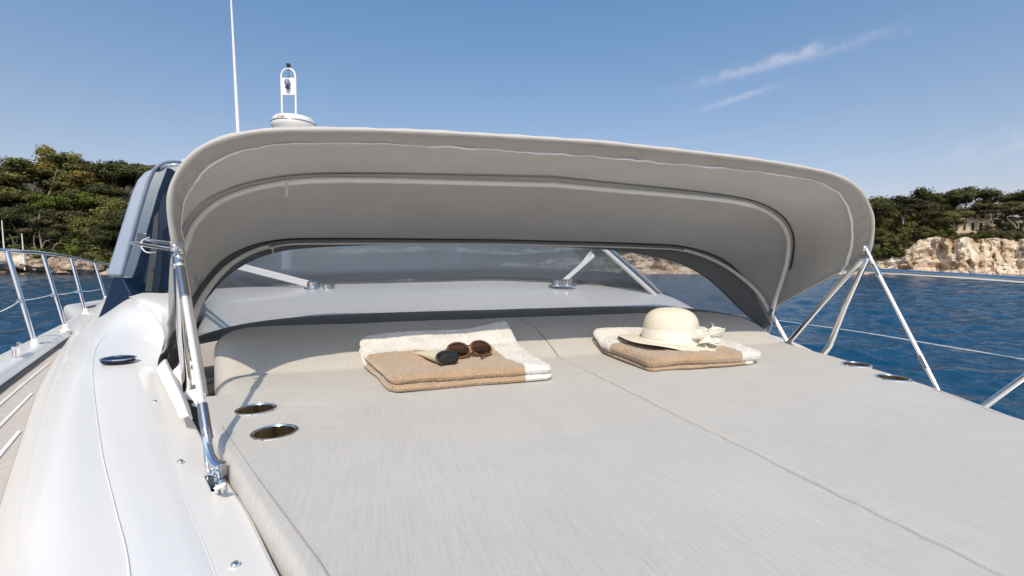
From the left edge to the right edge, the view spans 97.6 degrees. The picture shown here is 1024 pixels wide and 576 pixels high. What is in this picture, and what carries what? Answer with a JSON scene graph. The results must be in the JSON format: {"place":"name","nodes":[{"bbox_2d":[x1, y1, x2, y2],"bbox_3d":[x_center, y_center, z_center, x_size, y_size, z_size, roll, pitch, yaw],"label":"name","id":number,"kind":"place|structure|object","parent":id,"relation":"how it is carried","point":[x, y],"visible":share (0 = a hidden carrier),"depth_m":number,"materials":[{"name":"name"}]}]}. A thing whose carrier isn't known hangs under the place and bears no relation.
{"place":"outdoors","nodes":[
{"label":"outdoors","id":0,"kind":"place"},
{"bbox_2d":[0,270,95,273],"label":"foreshore","id":1,"kind":"structure","parent":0,"point":[18,272],"depth_m":146.79,"materials":[{"name":"brown stone"}]},
{"bbox_2d":[0,252,34,270],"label":"boulder","id":2,"kind":"object","parent":1,"relation":"on","point":[17,258],"visible":0.45,"depth_m":144.16,"materials":[{"name":"stone"}]},
{"bbox_2d":[1,220,4,254],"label":"mooring pole","id":3,"kind":"object","parent":2,"relation":"on","point":[3,235],"visible":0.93,"depth_m":142.81,"materials":[{"name":"white metal"}]},
{"bbox_2d":[18,258,44,271],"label":"boulder","id":4,"kind":"object","parent":1,"relation":"on","point":[35,265],"visible":0.64,"depth_m":144.13,"materials":[{"name":"beige stone"}]},
{"bbox_2d":[21,233,25,269],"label":"mooring pole","id":5,"kind":"object","parent":4,"relation":"on","point":[23,254],"visible":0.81,"depth_m":143.03,"materials":[{"name":"white metal"}]},
{"bbox_2d":[47,257,69,269],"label":"boulder","id":6,"kind":"object","parent":1,"relation":"on","point":[55,262],"visible":0.48,"depth_m":143.68,"materials":[{"name":"beige stone"}]},
{"bbox_2d":[50,268,72,274],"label":"boulder","id":7,"kind":"object","parent":1,"relation":"on","point":[56,271],"visible":0.46,"depth_m":142.44,"materials":[{"name":"beige stone"}]},
{"bbox_2d":[95,265,108,273],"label":"beach","id":8,"kind":"structure","parent":0,"point":[102,272],"depth_m":148.67,"materials":[{"name":"beige sand"}]},
{"bbox_2d":[59,260,104,274],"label":"boulder","id":9,"kind":"object","parent":8,"relation":"on","point":[83,267],"visible":0.58,"depth_m":143.71,"materials":[{"name":"beige stone"}]},
{"bbox_2d":[0,164,332,270],"bbox_3d":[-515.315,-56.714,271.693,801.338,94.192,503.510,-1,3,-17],"label":"wooded hillside","id":10,"kind":"structure","parent":0,"point":[310,260],"depth_m":162.65,"materials":[{"name":"green plant"}]},
{"bbox_2d":[0,222,28,248],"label":"tree","id":11,"kind":"object","parent":10,"relation":"on","point":[6,233],"visible":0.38,"depth_m":158.47,"materials":[{"name":"green plant"}]},
{"bbox_2d":[0,193,35,247],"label":"pine tree","id":12,"kind":"object","parent":10,"relation":"on","point":[11,199],"visible":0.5,"depth_m":163.75,"materials":[{"name":"green plant"}]},
{"bbox_2d":[0,167,36,206],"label":"tree","id":13,"kind":"object","parent":10,"relation":"on","point":[15,185],"visible":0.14,"depth_m":181.06,"materials":[{"name":"green plant"}]},
{"bbox_2d":[8,242,48,272],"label":"shrub","id":14,"kind":"object","parent":10,"relation":"on","point":[20,247],"visible":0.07,"depth_m":149.32,"materials":[{"name":"green plant"}]},
{"bbox_2d":[0,206,60,250],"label":"pine tree","id":15,"kind":"object","parent":10,"relation":"on","point":[17,238],"visible":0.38,"depth_m":158.90,"materials":[{"name":"green plant"}]},
{"bbox_2d":[0,167,61,225],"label":"pine tree","id":16,"kind":"object","parent":10,"relation":"on","point":[16,170],"visible":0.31,"depth_m":175.64,"materials":[{"name":"green plant"}]},
{"bbox_2d":[0,203,66,250],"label":"pine tree","id":17,"kind":"object","parent":10,"relation":"on","point":[6,217],"visible":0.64,"depth_m":156.10,"materials":[{"name":"green plant"}]},
{"bbox_2d":[25,246,48,271],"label":"shrub","id":18,"kind":"object","parent":10,"relation":"on","point":[35,257],"visible":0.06,"depth_m":148.33,"materials":[{"name":"green plant"}]},
{"bbox_2d":[10,210,83,249],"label":"pine tree","id":19,"kind":"object","parent":10,"relation":"on","point":[53,221],"visible":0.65,"depth_m":154.81,"materials":[{"name":"green plant"}]},
{"bbox_2d":[0,151,96,238],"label":"pine tree","id":20,"kind":"object","parent":10,"relation":"on","point":[56,158],"visible":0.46,"depth_m":172.87,"materials":[{"name":"green plant"}]},
{"bbox_2d":[26,143,83,195],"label":"tree","id":21,"kind":"object","parent":10,"relation":"on","point":[41,150],"visible":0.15,"depth_m":184.81,"materials":[{"name":"green plant"}]},
{"bbox_2d":[44,246,67,271],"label":"shrub","id":22,"kind":"object","parent":10,"relation":"on","point":[54,251],"visible":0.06,"depth_m":149.80,"materials":[{"name":"green plant"}]},
{"bbox_2d":[25,223,87,250],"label":"tree","id":23,"kind":"object","parent":10,"relation":"on","point":[64,235],"visible":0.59,"depth_m":154.07,"materials":[{"name":"green plant"}]},
{"bbox_2d":[25,190,101,221],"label":"pine tree","id":24,"kind":"object","parent":10,"relation":"on","point":[40,200],"visible":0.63,"depth_m":162.78,"materials":[{"name":"green plant"}]},
{"bbox_2d":[49,237,90,256],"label":"shrub","id":25,"kind":"object","parent":10,"relation":"on","point":[74,248],"visible":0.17,"depth_m":150.96,"materials":[{"name":"green plant"}]},
{"bbox_2d":[48,159,94,196],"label":"tree","id":26,"kind":"object","parent":10,"relation":"on","point":[64,171],"visible":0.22,"depth_m":178.15,"materials":[{"name":"green plant"}]},
{"bbox_2d":[57,214,106,245],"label":"tree","id":27,"kind":"object","parent":10,"relation":"on","point":[82,221],"visible":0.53,"depth_m":157.51,"materials":[{"name":"green plant"}]},
{"bbox_2d":[59,242,111,261],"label":"shrub","id":28,"kind":"object","parent":10,"relation":"on","point":[94,253],"visible":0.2,"depth_m":152.07,"materials":[{"name":"green plant"}]},
{"bbox_2d":[62,169,123,212],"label":"tree","id":29,"kind":"object","parent":10,"relation":"on","point":[76,176],"visible":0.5,"depth_m":171.45,"materials":[{"name":"green plant"}]},
{"bbox_2d":[76,243,113,262],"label":"shrub","id":30,"kind":"object","parent":10,"relation":"on","point":[108,256],"visible":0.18,"depth_m":152.66,"materials":[{"name":"green plant"}]},
{"bbox_2d":[72,225,119,248],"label":"tree","id":31,"kind":"object","parent":10,"relation":"on","point":[112,233],"visible":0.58,"depth_m":156.20,"materials":[{"name":"green plant"}]},
{"bbox_2d":[63,182,130,218],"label":"pine tree","id":32,"kind":"object","parent":10,"relation":"on","point":[102,189],"visible":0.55,"depth_m":170.35,"materials":[{"name":"green plant"}]},
{"bbox_2d":[79,160,117,186],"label":"tree","id":33,"kind":"object","parent":10,"relation":"on","point":[85,162],"visible":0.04,"depth_m":189.26,"materials":[{"name":"green plant"}]},
{"bbox_2d":[91,253,111,270],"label":"shrub","id":34,"kind":"object","parent":10,"relation":"on","point":[100,259],"visible":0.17,"depth_m":150.49,"materials":[{"name":"green plant"}]},
{"bbox_2d":[91,221,122,255],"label":"pine tree","id":35,"kind":"object","parent":10,"relation":"on","point":[110,225],"visible":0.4,"depth_m":154.23,"materials":[{"name":"green plant"}]},
{"bbox_2d":[88,195,128,230],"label":"tree","id":36,"kind":"object","parent":10,"relation":"on","point":[108,203],"visible":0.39,"depth_m":165.13,"materials":[{"name":"green plant"}]},
{"bbox_2d":[81,159,138,200],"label":"pine tree","id":37,"kind":"object","parent":10,"relation":"on","point":[108,164],"visible":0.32,"depth_m":180.10,"materials":[{"name":"green plant"}]},
{"bbox_2d":[96,205,126,223],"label":"tree","id":38,"kind":"object","parent":10,"relation":"on","point":[118,215],"visible":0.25,"depth_m":161.38,"materials":[{"name":"green plant"}]},
{"bbox_2d":[85,162,151,201],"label":"pine tree","id":39,"kind":"object","parent":10,"relation":"on","point":[124,170],"visible":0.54,"depth_m":180.78,"materials":[{"name":"green plant"}]},
{"bbox_2d":[120,164,152,186],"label":"pine tree","id":40,"kind":"object","parent":10,"relation":"on","point":[145,168],"visible":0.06,"depth_m":183.50,"materials":[{"name":"green plant"}]},
{"bbox_2d":[0,274,1023,419],"bbox_3d":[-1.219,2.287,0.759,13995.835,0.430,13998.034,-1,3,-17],"label":"sea","id":41,"kind":"structure","parent":0,"point":[979,315],"depth_m":19.90,"materials":[{"name":"blue liquid"}]},
{"bbox_2d":[0,159,811,575],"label":"motor yacht","id":42,"kind":"object","parent":41,"relation":"on","point":[102,469],"visible":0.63,"depth_m":1.57,"materials":[{"name":"white plastic"}]},
{"bbox_2d":[0,248,109,344],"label":"guard rail","id":43,"kind":"object","parent":42,"relation":"on","point":[21,300],"visible":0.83,"depth_m":3.68,"materials":[{"name":"silver metal"}]},
{"bbox_2d":[230,0,239,131],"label":"whip antenna","id":44,"kind":"object","parent":42,"relation":"on","point":[235,88],"visible":0.65,"depth_m":5.54,"materials":[{"name":"white plastic"}]},
{"bbox_2d":[280,63,296,113],"bbox_3d":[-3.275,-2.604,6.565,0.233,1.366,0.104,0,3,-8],"label":"light mast","id":45,"kind":"object","parent":42,"relation":"on","point":[288,85],"visible":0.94,"depth_m":6.56,"materials":[{"name":"white plastic"}]},
{"bbox_2d":[270,113,316,127],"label":"radar dome","id":46,"kind":"structure","parent":42,"relation":"on","point":[286,120],"depth_m":6.15,"materials":[{"name":"white plastic"}]},
{"bbox_2d":[214,317,583,395],"bbox_3d":[-0.575,0.314,2.029,1.494,0.228,1.014,-1,3,-17],"label":"headrest cushion","id":47,"kind":"object","parent":42,"relation":"on","point":[248,360],"visible":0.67,"depth_m":1.85,"materials":[{"name":"fabric"}]},
{"bbox_2d":[359,321,551,391],"bbox_3d":[-0.249,0.245,1.750,0.678,0.154,0.570,-1,3,-17],"label":"folded towel","id":48,"kind":"object","parent":47,"relation":"on","point":[393,362],"visible":0.89,"depth_m":1.65,"materials":[{"name":"fabric"}]},
{"bbox_2d":[414,349,458,365],"bbox_3d":[-0.284,0.242,1.670,0.084,0.056,0.275,-2,3,-30],"label":"cream tube","id":49,"kind":"object","parent":48,"relation":"on","point":[445,357],"visible":0.99,"depth_m":1.56,"materials":[{"name":"beige plastic"}]},
{"bbox_2d":[445,340,491,358],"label":"sunglasses","id":50,"kind":"object","parent":48,"relation":"on","point":[481,349],"visible":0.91,"depth_m":1.72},
{"bbox_2d":[161,126,939,477],"bbox_3d":[0.167,-0.075,2.145,3.460,0.896,2.005,-1,3,-17],"label":"sun canopy","id":51,"kind":"object","parent":42,"relation":"on","point":[757,240],"visible":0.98,"depth_m":2.09,"materials":[{"name":"grey fabric"}]},
{"bbox_2d":[167,245,756,359],"bbox_3d":[-0.025,0.020,2.791,3.420,0.601,0.618,-1,3,-17],"label":"clear window","id":52,"kind":"structure","parent":51,"relation":"in","point":[200,318],"depth_m":2.50,"materials":[{"name":"plastic"}]},
{"bbox_2d":[197,370,997,575],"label":"sunpad cushion","id":53,"kind":"object","parent":42,"relation":"on","point":[576,473],"visible":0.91,"depth_m":0.80,"materials":[{"name":"fabric"}]},
{"bbox_2d":[516,312,778,357],"bbox_3d":[0.786,0.290,2.573,1.417,0.228,0.754,-1,3,-17],"label":"headrest cushion","id":54,"kind":"object","parent":42,"relation":"on","point":[567,336],"visible":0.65,"depth_m":2.44,"materials":[{"name":"fabric"}]},
{"bbox_2d":[561,343,1023,575],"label":"sunpad cushion","id":55,"kind":"object","parent":42,"relation":"on","point":[943,469],"visible":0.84,"depth_m":1.07,"materials":[{"name":"fabric"}]},
{"bbox_2d":[593,326,760,371],"bbox_3d":[0.757,0.255,2.034,0.646,0.108,0.532,-1,3,-17],"label":"folded towel","id":56,"kind":"object","parent":55,"relation":"on","point":[612,343],"visible":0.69,"depth_m":1.83,"materials":[{"name":"fabric"}]},
{"bbox_2d":[618,307,724,350],"bbox_3d":[0.723,0.180,2.038,0.473,0.183,0.454,-1,3,-17],"label":"sun hat","id":57,"kind":"object","parent":56,"relation":"on","point":[674,328],"visible":0.94,"depth_m":1.94,"materials":[{"name":"beige fabric"}]},
{"bbox_2d":[739,268,1023,407],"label":"guard rail","id":58,"kind":"object","parent":42,"relation":"on","point":[1006,390],"visible":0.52,"depth_m":2.23,"materials":[{"name":"silver metal"}]},
{"bbox_2d":[0,0,1023,222],"label":"sky","id":59,"kind":"structure","parent":0,"point":[891,98],"materials":[{"name":"blue"}]},
{"bbox_2d":[266,227,1020,256],"bbox_3d":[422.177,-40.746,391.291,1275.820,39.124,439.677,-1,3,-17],"label":"wooded plateau","id":60,"kind":"structure","parent":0,"point":[511,248],"depth_m":188.00,"materials":[{"name":"green plant"}]},
{"bbox_2d":[868,198,914,235],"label":"tree","id":61,"kind":"object","parent":60,"relation":"on","point":[879,207],"visible":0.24,"depth_m":157.90,"materials":[{"name":"green plant"}]},
{"bbox_2d":[868,195,919,249],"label":"tree","id":62,"kind":"object","parent":60,"relation":"on","point":[910,218],"visible":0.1,"depth_m":164.56,"materials":[{"name":"green plant"}]},
{"bbox_2d":[875,213,919,235],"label":"tree","id":63,"kind":"object","parent":60,"relation":"on","point":[895,222],"visible":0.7,"depth_m":158.50,"materials":[{"name":"green plant"}]},
{"bbox_2d":[887,195,945,242],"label":"pine tree","id":64,"kind":"object","parent":60,"relation":"on","point":[915,205],"visible":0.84,"depth_m":157.58,"materials":[{"name":"green plant"}]},
{"bbox_2d":[904,186,946,241],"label":"tree","id":65,"kind":"object","parent":60,"relation":"on","point":[925,194],"visible":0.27,"depth_m":165.81,"materials":[{"name":"green plant"}]},
{"bbox_2d":[909,215,946,239],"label":"tree","id":66,"kind":"object","parent":60,"relation":"on","point":[937,221],"visible":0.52,"depth_m":160.47,"materials":[{"name":"green plant"}]},
{"bbox_2d":[915,222,941,234],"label":"shrub","id":67,"kind":"object","parent":60,"relation":"on","point":[932,224],"visible":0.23,"depth_m":159.94,"materials":[{"name":"green plant"}]},
{"bbox_2d":[929,228,947,237],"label":"shrub","id":68,"kind":"object","parent":60,"relation":"on","point":[937,234],"visible":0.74,"depth_m":158.05,"materials":[{"name":"green plant"}]},
{"bbox_2d":[933,216,954,229],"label":"tree","id":69,"kind":"object","parent":60,"relation":"on","point":[946,225],"visible":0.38,"depth_m":160.67,"materials":[{"name":"green plant"}]},
{"bbox_2d":[936,204,954,230],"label":"pine tree","id":70,"kind":"object","parent":60,"relation":"on","point":[945,207],"visible":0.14,"depth_m":167.11,"materials":[{"name":"green plant"}]},
{"bbox_2d":[925,194,967,237],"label":"pine tree","id":71,"kind":"object","parent":60,"relation":"on","point":[958,222],"visible":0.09,"depth_m":169.52,"materials":[{"name":"green plant"}]},
{"bbox_2d":[931,210,975,228],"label":"pine tree","id":72,"kind":"object","parent":60,"relation":"on","point":[951,214],"visible":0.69,"depth_m":158.64,"materials":[{"name":"green plant"}]},
{"bbox_2d":[932,186,1004,217],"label":"pine tree","id":73,"kind":"object","parent":60,"relation":"on","point":[965,195],"visible":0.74,"depth_m":167.28,"materials":[{"name":"green plant"}]},
{"bbox_2d":[944,207,1003,234],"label":"villa","id":74,"kind":"object","parent":60,"relation":"on","point":[972,224],"visible":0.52,"depth_m":167.11,"materials":[{"name":"stone"}]},
{"bbox_2d":[975,225,1002,231],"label":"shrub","id":75,"kind":"object","parent":60,"relation":"on","point":[988,227],"visible":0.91,"depth_m":160.87,"materials":[{"name":"plant"}]},
{"bbox_2d":[964,194,1023,230],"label":"pine tree","id":76,"kind":"object","parent":60,"relation":"on","point":[987,206],"visible":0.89,"depth_m":161.50,"materials":[{"name":"green plant"}]},
{"bbox_2d":[974,201,1023,220],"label":"pine tree","id":77,"kind":"object","parent":60,"relation":"on","point":[996,212],"visible":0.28,"depth_m":167.25,"materials":[{"name":"green plant"}]},
{"bbox_2d":[992,216,1023,230],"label":"tree","id":78,"kind":"object","parent":60,"relation":"on","point":[1007,223],"visible":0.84,"depth_m":160.92,"materials":[{"name":"green plant"}]},
{"bbox_2d":[997,189,1023,203],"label":"pine tree","id":79,"kind":"object","parent":60,"relation":"on","point":[1017,196],"visible":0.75,"depth_m":179.98,"materials":[{"name":"green plant"}]},
{"bbox_2d":[1000,206,1023,230],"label":"pine tree","id":80,"kind":"object","parent":60,"relation":"on","point":[1012,214],"visible":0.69,"depth_m":162.52,"materials":[{"name":"green plant"}]},
{"bbox_2d":[332,236,1023,273],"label":"cliff","id":81,"kind":"structure","parent":0,"point":[979,256],"depth_m":160.49,"materials":[{"name":"stone"}]},
{"bbox_2d":[872,246,890,258],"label":"shrub","id":82,"kind":"object","parent":81,"relation":"on","point":[877,253],"visible":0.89,"depth_m":155.48,"materials":[{"name":"green plant"}]},
{"bbox_2d":[874,226,896,243],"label":"shrub","id":83,"kind":"object","parent":81,"relation":"on","point":[880,231],"visible":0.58,"depth_m":156.45,"materials":[{"name":"green plant"}]},
{"bbox_2d":[875,232,901,246],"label":"shrub","id":84,"kind":"object","parent":81,"relation":"on","point":[889,242],"visible":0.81,"depth_m":155.36,"materials":[{"name":"green plant"}]},
{"bbox_2d":[881,245,904,258],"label":"shrub","id":85,"kind":"object","parent":81,"relation":"on","point":[896,252],"visible":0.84,"depth_m":153.73,"materials":[{"name":"green plant"}]},
{"bbox_2d":[887,230,911,243],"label":"shrub","id":86,"kind":"object","parent":81,"relation":"on","point":[905,236],"visible":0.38,"depth_m":155.86,"materials":[{"name":"green plant"}]},
{"bbox_2d":[891,239,915,249],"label":"shrub","id":87,"kind":"object","parent":81,"relation":"on","point":[902,244],"visible":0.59,"depth_m":154.41,"materials":[{"name":"green plant"}]},
{"bbox_2d":[907,229,923,241],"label":"shrub","id":88,"kind":"object","parent":81,"relation":"on","point":[914,236],"visible":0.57,"depth_m":158.03,"materials":[{"name":"green plant"}]},
{"bbox_2d":[912,224,935,237],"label":"shrub","id":89,"kind":"object","parent":81,"relation":"on","point":[926,229],"visible":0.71,"depth_m":157.23,"materials":[{"name":"green plant"}]},
{"bbox_2d":[938,227,958,238],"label":"shrub","id":90,"kind":"object","parent":81,"relation":"on","point":[949,230],"visible":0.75,"depth_m":156.67,"materials":[{"name":"green plant"}]},
{"bbox_2d":[946,232,965,239],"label":"shrub","id":91,"kind":"object","parent":81,"relation":"on","point":[952,236],"visible":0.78,"depth_m":155.54,"materials":[{"name":"green plant"}]},
{"bbox_2d":[959,232,975,237],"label":"shrub","id":92,"kind":"object","parent":81,"relation":"on","point":[968,235],"visible":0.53,"depth_m":154.18,"materials":[{"name":"green plant"}]},
{"bbox_2d":[968,231,984,239],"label":"shrub","id":93,"kind":"object","parent":81,"relation":"on","point":[977,236],"visible":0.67,"depth_m":153.96,"materials":[{"name":"green plant"}]},
{"bbox_2d":[976,230,993,238],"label":"shrub","id":94,"kind":"object","parent":81,"relation":"on","point":[987,234],"visible":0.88,"depth_m":153.48,"materials":[{"name":"green plant"}]},
{"bbox_2d":[990,231,1002,237],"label":"shrub","id":95,"kind":"object","parent":81,"relation":"on","point":[996,234],"visible":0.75,"depth_m":152.69,"materials":[{"name":"green plant"}]},
{"bbox_2d":[995,230,1011,238],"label":"shrub","id":96,"kind":"object","parent":81,"relation":"on","point":[1004,235],"visible":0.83,"depth_m":151.84,"materials":[{"name":"green plant"}]},
{"bbox_2d":[1005,229,1023,239],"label":"shrub","id":97,"kind":"object","parent":81,"relation":"on","point":[1012,236],"visible":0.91,"depth_m":151.34,"materials":[{"name":"green plant"}]},
{"bbox_2d":[1015,231,1023,239],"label":"shrub","id":98,"kind":"object","parent":81,"relation":"on","point":[1021,237],"visible":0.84,"depth_m":150.95,"materials":[{"name":"green plant"}]}
]}

